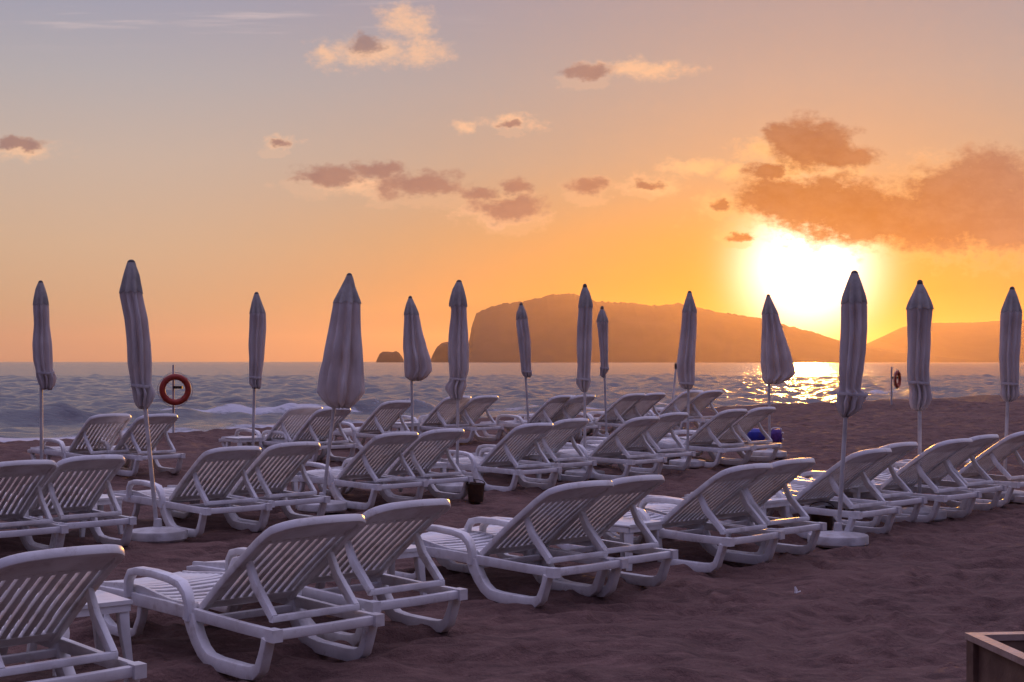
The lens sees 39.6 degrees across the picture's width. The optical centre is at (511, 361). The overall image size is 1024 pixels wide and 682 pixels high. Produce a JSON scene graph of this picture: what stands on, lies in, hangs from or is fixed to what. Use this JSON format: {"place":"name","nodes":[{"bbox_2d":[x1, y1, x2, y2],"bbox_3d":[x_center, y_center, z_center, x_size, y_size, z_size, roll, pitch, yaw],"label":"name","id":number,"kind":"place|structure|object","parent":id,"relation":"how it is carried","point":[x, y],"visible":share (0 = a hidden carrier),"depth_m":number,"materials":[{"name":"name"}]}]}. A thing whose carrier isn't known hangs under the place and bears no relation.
{"place":"outdoors","nodes":[
{"label":"outdoors","id":0,"kind":"place"},
{"bbox_2d":[376,351,403,361],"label":"rock islet","id":1,"kind":"object","parent":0,"point":[395,356],"visible":0.88,"depth_m":3276.26,"materials":[{"name":"brown stone"}]},
{"bbox_2d":[0,395,1023,681],"bbox_3d":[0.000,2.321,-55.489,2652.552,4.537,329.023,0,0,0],"label":"beach sand","id":2,"kind":"structure","parent":0,"point":[904,601],"depth_m":9.54,"materials":[{"name":"brown sand"}]},
{"bbox_2d":[0,460,68,551],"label":"sun lounger","id":3,"kind":"object","parent":2,"relation":"on","point":[18,517],"visible":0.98,"depth_m":11.52,"materials":[{"name":"white plastic"}]},
{"bbox_2d":[19,280,64,493],"bbox_3d":[-5.556,0.297,16.800,0.524,2.508,0.524,0,0,0],"label":"closed parasol","id":4,"kind":"object","parent":2,"relation":"on","point":[46,377],"visible":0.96,"depth_m":16.75,"materials":[{"name":"fabric"}]},
{"bbox_2d":[0,454,136,547],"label":"sun lounger","id":5,"kind":"object","parent":2,"relation":"on","point":[110,465],"visible":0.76,"depth_m":12.10,"materials":[{"name":"white plastic"}]},
{"bbox_2d":[0,544,146,681],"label":"sun lounger","id":6,"kind":"object","parent":2,"relation":"on","point":[96,564],"visible":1,"depth_m":6.32,"materials":[{"name":"white plastic"}]},
{"bbox_2d":[25,590,132,675],"bbox_3d":[-2.297,1.435,7.547,0.426,0.355,0.426,0,0,-39],"label":"side table","id":7,"kind":"object","parent":2,"relation":"on","point":[117,605],"visible":0.45,"depth_m":7.50,"materials":[{"name":"plastic"}]},
{"bbox_2d":[28,413,138,475],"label":"sun lounger","id":8,"kind":"object","parent":2,"relation":"on","point":[119,420],"visible":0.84,"depth_m":19.13,"materials":[{"name":"white plastic"}]},
{"bbox_2d":[63,494,123,536],"bbox_3d":[-3.868,1.421,13.088,0.426,0.355,0.426,0,0,-44],"label":"side table","id":9,"kind":"object","parent":2,"relation":"on","point":[103,500],"visible":0.32,"depth_m":13.04,"materials":[{"name":"plastic"}]},
{"bbox_2d":[76,413,184,475],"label":"sun lounger","id":10,"kind":"object","parent":2,"relation":"on","point":[166,421],"visible":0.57,"depth_m":19.05,"materials":[{"name":"white plastic"}]},
{"bbox_2d":[119,260,187,542],"bbox_3d":[-3.176,0.343,12.710,0.555,2.505,0.523,0,0,40],"label":"closed parasol","id":11,"kind":"object","parent":2,"relation":"on","point":[139,356],"visible":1,"depth_m":12.64,"materials":[{"name":"fabric"}]},
{"bbox_2d":[172,365,182,432],"bbox_3d":[-6.354,0.902,27.000,0.192,1.674,0.100,0,0,0],"label":"buoy post","id":12,"kind":"object","parent":2,"relation":"on","point":[174,387],"visible":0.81,"depth_m":26.98,"materials":[{"name":"paint"}]},
{"bbox_2d":[157,372,192,406],"bbox_3d":[-6.369,0.531,26.900,0.671,0.671,0.123,0,0,-22],"label":"lifebuoy","id":13,"kind":"object","parent":12,"relation":"hanging from","point":[168,379],"visible":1,"depth_m":26.86,"materials":[{"name":"red plastic"}]},
{"bbox_2d":[106,446,271,537],"bbox_3d":[-3.159,1.183,13.685,0.748,0.827,2.058,0,0,-42],"label":"sun lounger","id":14,"kind":"object","parent":2,"relation":"on","point":[169,500],"visible":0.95,"depth_m":13.24,"materials":[{"name":"white plastic"}]},
{"bbox_2d":[97,514,384,680],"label":"sun lounger","id":15,"kind":"object","parent":2,"relation":"on","point":[283,562],"visible":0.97,"depth_m":7.57,"materials":[{"name":"white plastic"}]},
{"bbox_2d":[225,436,262,452],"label":"side table","id":16,"kind":"object","parent":2,"relation":"on","point":[239,440],"visible":0.58,"depth_m":21.14,"materials":[{"name":"plastic"}]},
{"bbox_2d":[167,441,330,524],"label":"sun lounger","id":17,"kind":"object","parent":2,"relation":"on","point":[272,471],"visible":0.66,"depth_m":13.81,"materials":[{"name":"white plastic"}]},
{"bbox_2d":[248,292,265,445],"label":"closed parasol","id":18,"kind":"object","parent":2,"relation":"on","point":[257,330],"visible":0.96,"depth_m":18.75,"materials":[{"name":"fabric"}]},
{"bbox_2d":[219,406,327,459],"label":"sun lounger","id":19,"kind":"object","parent":2,"relation":"on","point":[293,420],"visible":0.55,"depth_m":21.21,"materials":[{"name":"white plastic"}]},
{"bbox_2d":[264,475,299,508],"bbox_3d":[-2.573,1.401,15.263,0.426,0.355,0.426,0,0,-43],"label":"side table","id":20,"kind":"object","parent":2,"relation":"on","point":[294,483],"visible":0.18,"depth_m":15.23,"materials":[{"name":"plastic"}]},
{"bbox_2d":[251,407,357,461],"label":"sun lounger","id":21,"kind":"object","parent":2,"relation":"on","point":[316,426],"visible":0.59,"depth_m":20.82,"materials":[{"name":"white plastic"}]},
{"bbox_2d":[186,498,467,646],"bbox_3d":[-1.214,1.198,8.821,0.748,0.827,2.058,0,0,-43],"label":"sun lounger","id":22,"kind":"object","parent":2,"relation":"on","point":[377,545],"visible":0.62,"depth_m":8.35,"materials":[{"name":"white plastic"}]},
{"bbox_2d":[297,273,364,512],"bbox_3d":[-1.910,0.321,15.000,0.707,2.509,0.524,0,0,0],"label":"closed parasol","id":23,"kind":"object","parent":2,"relation":"on","point":[341,383],"visible":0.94,"depth_m":14.91,"materials":[{"name":"fabric"}]},
{"bbox_2d":[287,431,427,509],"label":"sun lounger","id":24,"kind":"object","parent":2,"relation":"on","point":[372,460],"visible":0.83,"depth_m":15.41,"materials":[{"name":"white plastic"}]},
{"bbox_2d":[333,400,410,449],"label":"sun lounger","id":25,"kind":"object","parent":2,"relation":"on","point":[384,417],"visible":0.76,"depth_m":23.05,"materials":[{"name":"white plastic"}]},
{"bbox_2d":[341,545,426,600],"bbox_3d":[-0.869,1.433,9.658,0.426,0.355,0.426,0,0,-40],"label":"side table","id":26,"kind":"object","parent":2,"relation":"on","point":[410,551],"visible":0.12,"depth_m":9.61,"materials":[{"name":"plastic"}]},
{"bbox_2d":[327,428,472,499],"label":"sun lounger","id":27,"kind":"object","parent":2,"relation":"on","point":[424,452],"visible":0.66,"depth_m":15.95,"materials":[{"name":"white plastic"}]},
{"bbox_2d":[390,422,420,434],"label":"side table","id":28,"kind":"object","parent":2,"relation":"on","point":[408,424],"visible":0.35,"depth_m":24.75,"materials":[{"name":"plastic"}]},
{"bbox_2d":[403,296,431,431],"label":"closed parasol","id":29,"kind":"object","parent":2,"relation":"on","point":[417,363],"visible":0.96,"depth_m":20.62,"materials":[{"name":"fabric"}]},
{"bbox_2d":[398,462,447,491],"bbox_3d":[-1.057,1.377,16.928,0.426,0.355,0.426,0,0,-41],"label":"side table","id":30,"kind":"object","parent":2,"relation":"on","point":[442,466],"visible":0.26,"depth_m":16.89,"materials":[{"name":"plastic"}]},
{"bbox_2d":[392,396,476,438],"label":"sun lounger","id":31,"kind":"object","parent":2,"relation":"on","point":[445,408],"visible":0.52,"depth_m":24.81,"materials":[{"name":"white plastic"}]},
{"bbox_2d":[435,280,468,492],"bbox_3d":[-0.653,0.289,16.900,0.524,2.520,0.524,0,0,0],"label":"closed parasol","id":32,"kind":"object","parent":2,"relation":"on","point":[458,357],"visible":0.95,"depth_m":16.84,"materials":[{"name":"fabric"}]},
{"bbox_2d":[418,395,503,442],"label":"sun lounger","id":33,"kind":"object","parent":2,"relation":"on","point":[473,410],"visible":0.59,"depth_m":24.90,"materials":[{"name":"white plastic"}]},
{"bbox_2d":[466,479,485,501],"bbox_3d":[-0.404,1.441,15.892,0.220,0.250,0.212,0,0,0],"label":"bucket","id":34,"kind":"object","parent":2,"relation":"on","point":[475,492],"visible":1,"depth_m":15.82,"materials":[{"name":"grey"}]},
{"bbox_2d":[437,423,561,491],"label":"sun lounger","id":35,"kind":"object","parent":2,"relation":"on","point":[511,449],"visible":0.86,"depth_m":17.07,"materials":[{"name":"white plastic"}]},
{"bbox_2d":[395,480,627,606],"bbox_3d":[-0.168,1.197,10.084,0.748,0.827,2.058,0,0,-42],"label":"sun lounger","id":36,"kind":"object","parent":2,"relation":"on","point":[543,521],"visible":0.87,"depth_m":9.62,"materials":[{"name":"white plastic"}]},
{"bbox_2d":[516,303,531,423],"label":"closed parasol","id":37,"kind":"object","parent":2,"relation":"on","point":[523,335],"visible":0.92,"depth_m":23.05,"materials":[{"name":"fabric"}]},
{"bbox_2d":[452,418,596,483],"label":"sun lounger","id":38,"kind":"object","parent":2,"relation":"on","point":[559,436],"visible":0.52,"depth_m":17.96,"materials":[{"name":"white plastic"}]},
{"bbox_2d":[479,395,578,440],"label":"sun lounger","id":39,"kind":"object","parent":2,"relation":"on","point":[545,411],"visible":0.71,"depth_m":25.16,"materials":[{"name":"white plastic"}]},
{"bbox_2d":[528,453,561,480],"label":"side table","id":40,"kind":"object","parent":2,"relation":"on","point":[537,457],"visible":0.37,"depth_m":18.11,"materials":[{"name":"plastic"}]},
{"bbox_2d":[502,395,600,439],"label":"sun lounger","id":41,"kind":"object","parent":2,"relation":"on","point":[572,406],"visible":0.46,"depth_m":25.22,"materials":[{"name":"white plastic"}]},
{"bbox_2d":[428,475,677,596],"bbox_3d":[0.225,1.196,10.538,0.748,0.827,2.058,0,0,-42],"label":"sun lounger","id":42,"kind":"object","parent":2,"relation":"on","point":[613,506],"visible":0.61,"depth_m":10.08,"materials":[{"name":"white plastic"}]},
{"bbox_2d":[565,284,604,478],"bbox_3d":[0.951,0.253,18.600,0.524,2.539,0.524,0,0,0],"label":"closed parasol","id":43,"kind":"object","parent":2,"relation":"on","point":[584,335],"visible":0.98,"depth_m":18.55,"materials":[{"name":"fabric"}]},
{"bbox_2d":[578,419,595,435],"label":"side table","id":44,"kind":"object","parent":2,"relation":"on","point":[580,431],"visible":0.26,"depth_m":25.78,"materials":[{"name":"plastic"}]},
{"bbox_2d":[528,416,666,479],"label":"sun lounger","id":45,"kind":"object","parent":2,"relation":"on","point":[612,447],"visible":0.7,"depth_m":18.43,"materials":[{"name":"white plastic"}]},
{"bbox_2d":[592,306,608,443],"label":"closed parasol","id":46,"kind":"object","parent":2,"relation":"on","point":[602,321],"visible":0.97,"depth_m":24.46,"materials":[{"name":"fabric"}]},
{"bbox_2d":[578,393,645,436],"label":"sun lounger","id":47,"kind":"object","parent":2,"relation":"on","point":[618,407],"visible":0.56,"depth_m":25.75,"materials":[{"name":"white plastic"}]},
{"bbox_2d":[582,393,665,433],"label":"sun lounger","id":48,"kind":"object","parent":2,"relation":"on","point":[645,405],"visible":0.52,"depth_m":26.17,"materials":[{"name":"white plastic"}]},
{"bbox_2d":[561,412,695,472],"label":"sun lounger","id":49,"kind":"object","parent":2,"relation":"on","point":[664,426],"visible":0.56,"depth_m":19.43,"materials":[{"name":"white plastic"}]},
{"bbox_2d":[607,517,662,570],"bbox_3d":[0.898,1.430,11.168,0.426,0.355,0.426,0,0,-45],"label":"side table","id":50,"kind":"object","parent":2,"relation":"on","point":[626,527],"visible":0.55,"depth_m":11.01,"materials":[{"name":"plastic"}]},
{"bbox_2d":[618,442,658,467],"bbox_3d":[1.800,1.323,20.213,0.426,0.355,0.426,0,0,-45],"label":"side table","id":51,"kind":"object","parent":2,"relation":"on","point":[640,465],"visible":0.2,"depth_m":19.95,"materials":[{"name":"plastic"}]},
{"bbox_2d":[557,463,784,572],"bbox_3d":[1.171,1.193,11.605,0.748,0.827,2.058,0,0,-43],"label":"sun lounger","id":52,"kind":"object","parent":2,"relation":"on","point":[697,509],"visible":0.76,"depth_m":11.13,"materials":[{"name":"white plastic"}]},
{"bbox_2d":[672,363,676,411],"bbox_3d":[3.124,0.629,27.500,0.168,1.193,0.068,0,0,0],"label":"beach post","id":53,"kind":"object","parent":2,"relation":"on","point":[675,373],"visible":0.69,"depth_m":27.48,"materials":[{"name":"metal"}]},
{"bbox_2d":[643,390,708,432],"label":"sun lounger","id":54,"kind":"object","parent":2,"relation":"on","point":[678,403],"visible":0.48,"depth_m":27.23,"materials":[{"name":"white plastic"}]},
{"bbox_2d":[645,390,722,429],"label":"sun lounger","id":55,"kind":"object","parent":2,"relation":"on","point":[700,402],"visible":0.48,"depth_m":27.28,"materials":[{"name":"white plastic"}]},
{"bbox_2d":[669,291,705,467],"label":"closed parasol","id":56,"kind":"object","parent":2,"relation":"on","point":[686,362],"visible":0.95,"depth_m":20.14,"materials":[{"name":"fabric"}]},
{"bbox_2d":[658,409,753,467],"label":"sun lounger","id":57,"kind":"object","parent":2,"relation":"on","point":[706,435],"visible":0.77,"depth_m":20.34,"materials":[{"name":"white plastic"}]},
{"bbox_2d":[610,458,826,555],"bbox_3d":[1.637,1.191,12.188,0.748,0.827,2.058,0,0,-42],"label":"sun lounger","id":58,"kind":"object","parent":2,"relation":"on","point":[760,492],"visible":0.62,"depth_m":11.74,"materials":[{"name":"white plastic"}]},
{"bbox_2d":[662,407,781,461],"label":"sun lounger","id":59,"kind":"object","parent":2,"relation":"on","point":[744,425],"visible":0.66,"depth_m":20.91,"materials":[{"name":"white plastic"}]},
{"bbox_2d":[747,428,764,440],"bbox_3d":[4.023,1.225,23.411,0.300,0.252,0.300,0,0,0],"label":"blue tub","id":60,"kind":"object","parent":2,"relation":"on","point":[754,434],"visible":0.56,"depth_m":23.29,"materials":[{"name":"plastic"}]},
{"bbox_2d":[726,497,789,536],"bbox_3d":[2.242,1.422,12.921,0.426,0.355,0.426,0,0,-42],"label":"side table","id":61,"kind":"object","parent":2,"relation":"on","point":[782,503],"visible":0.32,"depth_m":12.85,"materials":[{"name":"plastic"}]},
{"bbox_2d":[752,294,795,457],"bbox_3d":[4.016,0.219,21.800,0.657,2.498,0.524,0,0,0],"label":"closed parasol","id":62,"kind":"object","parent":2,"relation":"on","point":[777,365],"visible":0.98,"depth_m":21.70,"materials":[{"name":"fabric"}]},
{"bbox_2d":[771,427,783,442],"bbox_3d":[4.360,1.218,23.461,0.198,0.267,0.198,0,0,-23],"label":"beach bag","id":63,"kind":"object","parent":2,"relation":"on","point":[777,433],"visible":0.94,"depth_m":23.39,"materials":[{"name":"fabric"}]},
{"bbox_2d":[682,448,901,538],"bbox_3d":[2.574,1.185,13.385,0.748,0.827,2.058,0,0,-43],"label":"sun lounger","id":64,"kind":"object","parent":2,"relation":"on","point":[824,486],"visible":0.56,"depth_m":12.90,"materials":[{"name":"white plastic"}]},
{"bbox_2d":[809,501,834,530],"bbox_3d":[2.899,1.451,13.304,0.241,0.285,0.233,0,0,0],"label":"bucket","id":65,"kind":"object","parent":2,"relation":"on","point":[828,520],"visible":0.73,"depth_m":13.23,"materials":[{"name":"grey plastic"}]},
{"bbox_2d":[807,270,868,547],"bbox_3d":[2.842,0.402,12.400,0.524,2.390,0.524,0,0,0],"label":"closed parasol","id":66,"kind":"object","parent":2,"relation":"on","point":[851,396],"visible":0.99,"depth_m":12.34,"materials":[{"name":"fabric"}]},
{"bbox_2d":[766,442,926,526],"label":"sun lounger","id":67,"kind":"object","parent":2,"relation":"on","point":[900,450],"visible":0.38,"depth_m":13.81,"materials":[{"name":"white plastic"}]},
{"bbox_2d":[845,484,881,510],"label":"side table","id":68,"kind":"object","parent":2,"relation":"on","point":[856,490],"visible":0.23,"depth_m":14.07,"materials":[{"name":"plastic"}]},
{"bbox_2d":[804,438,981,522],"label":"sun lounger","id":69,"kind":"object","parent":2,"relation":"on","point":[932,458],"visible":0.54,"depth_m":14.25,"materials":[{"name":"white plastic"}]},
{"bbox_2d":[891,367,897,404],"bbox_3d":[10.215,0.809,38.000,0.192,1.325,0.100,0,0,0],"label":"buoy post","id":70,"kind":"object","parent":2,"relation":"on","point":[891,385],"visible":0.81,"depth_m":37.98,"materials":[{"name":"metal"}]},
{"bbox_2d":[893,369,900,388],"bbox_3d":[10.268,0.474,37.900,0.099,0.544,0.544,0,0,33],"label":"lifebuoy","id":71,"kind":"object","parent":70,"relation":"hanging from","point":[896,384],"visible":1,"depth_m":37.80,"materials":[{"name":"red plastic"}]},
{"bbox_2d":[808,434,1006,510],"bbox_3d":[4.233,1.165,15.412,0.748,0.827,2.058,0,0,-43],"label":"sun lounger","id":72,"kind":"object","parent":2,"relation":"on","point":[936,476],"visible":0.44,"depth_m":14.99,"materials":[{"name":"white plastic"}]},
{"bbox_2d":[902,280,946,521],"bbox_3d":[4.098,0.381,14.300,0.524,2.405,0.524,0,0,0],"label":"closed parasol","id":73,"kind":"object","parent":2,"relation":"on","point":[919,307],"visible":0.92,"depth_m":14.25,"materials":[{"name":"fabric"}]},
{"bbox_2d":[893,431,1023,506],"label":"sun lounger","id":74,"kind":"object","parent":2,"relation":"on","point":[994,455],"visible":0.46,"depth_m":15.59,"materials":[{"name":"white plastic"}]},
{"bbox_2d":[965,631,1023,681],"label":"wooden box","id":75,"kind":"object","parent":2,"relation":"on","point":[994,656],"visible":1,"depth_m":4.89,"materials":[{"name":"brown wood"}]},
{"bbox_2d":[981,286,1023,501],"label":"closed parasol","id":76,"kind":"object","parent":2,"relation":"on","point":[1010,332],"visible":0.92,"depth_m":16.05,"materials":[{"name":"fabric"}]},
{"bbox_2d":[0,362,1023,441],"bbox_3d":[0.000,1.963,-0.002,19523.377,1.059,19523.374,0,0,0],"label":"sea water","id":77,"kind":"structure","parent":0,"point":[77,396],"depth_m":108.53,"materials":[{"name":"liquid"}]},
{"bbox_2d":[431,342,448,361],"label":"rock islet","id":78,"kind":"object","parent":77,"relation":"on","point":[440,353],"visible":0.36,"depth_m":3313.65,"materials":[{"name":"brown stone"}]},
{"bbox_2d":[0,0,1023,361],"label":"sky","id":79,"kind":"structure","parent":0,"point":[732,154],"materials":[{"name":"orange"}]},
{"bbox_2d":[469,293,998,361],"bbox_3d":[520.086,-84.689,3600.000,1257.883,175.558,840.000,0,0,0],"label":"headland hill","id":80,"kind":"structure","parent":0,"point":[641,333],"depth_m":3318.08,"materials":[{"name":"brown stone"}]},
{"bbox_2d":[866,320,1023,361],"bbox_3d":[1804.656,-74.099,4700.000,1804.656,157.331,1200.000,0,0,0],"label":"distant hill","id":81,"kind":"structure","parent":0,"point":[980,341],"depth_m":4380.52,"materials":[{"name":"brown stone"}]}
]}

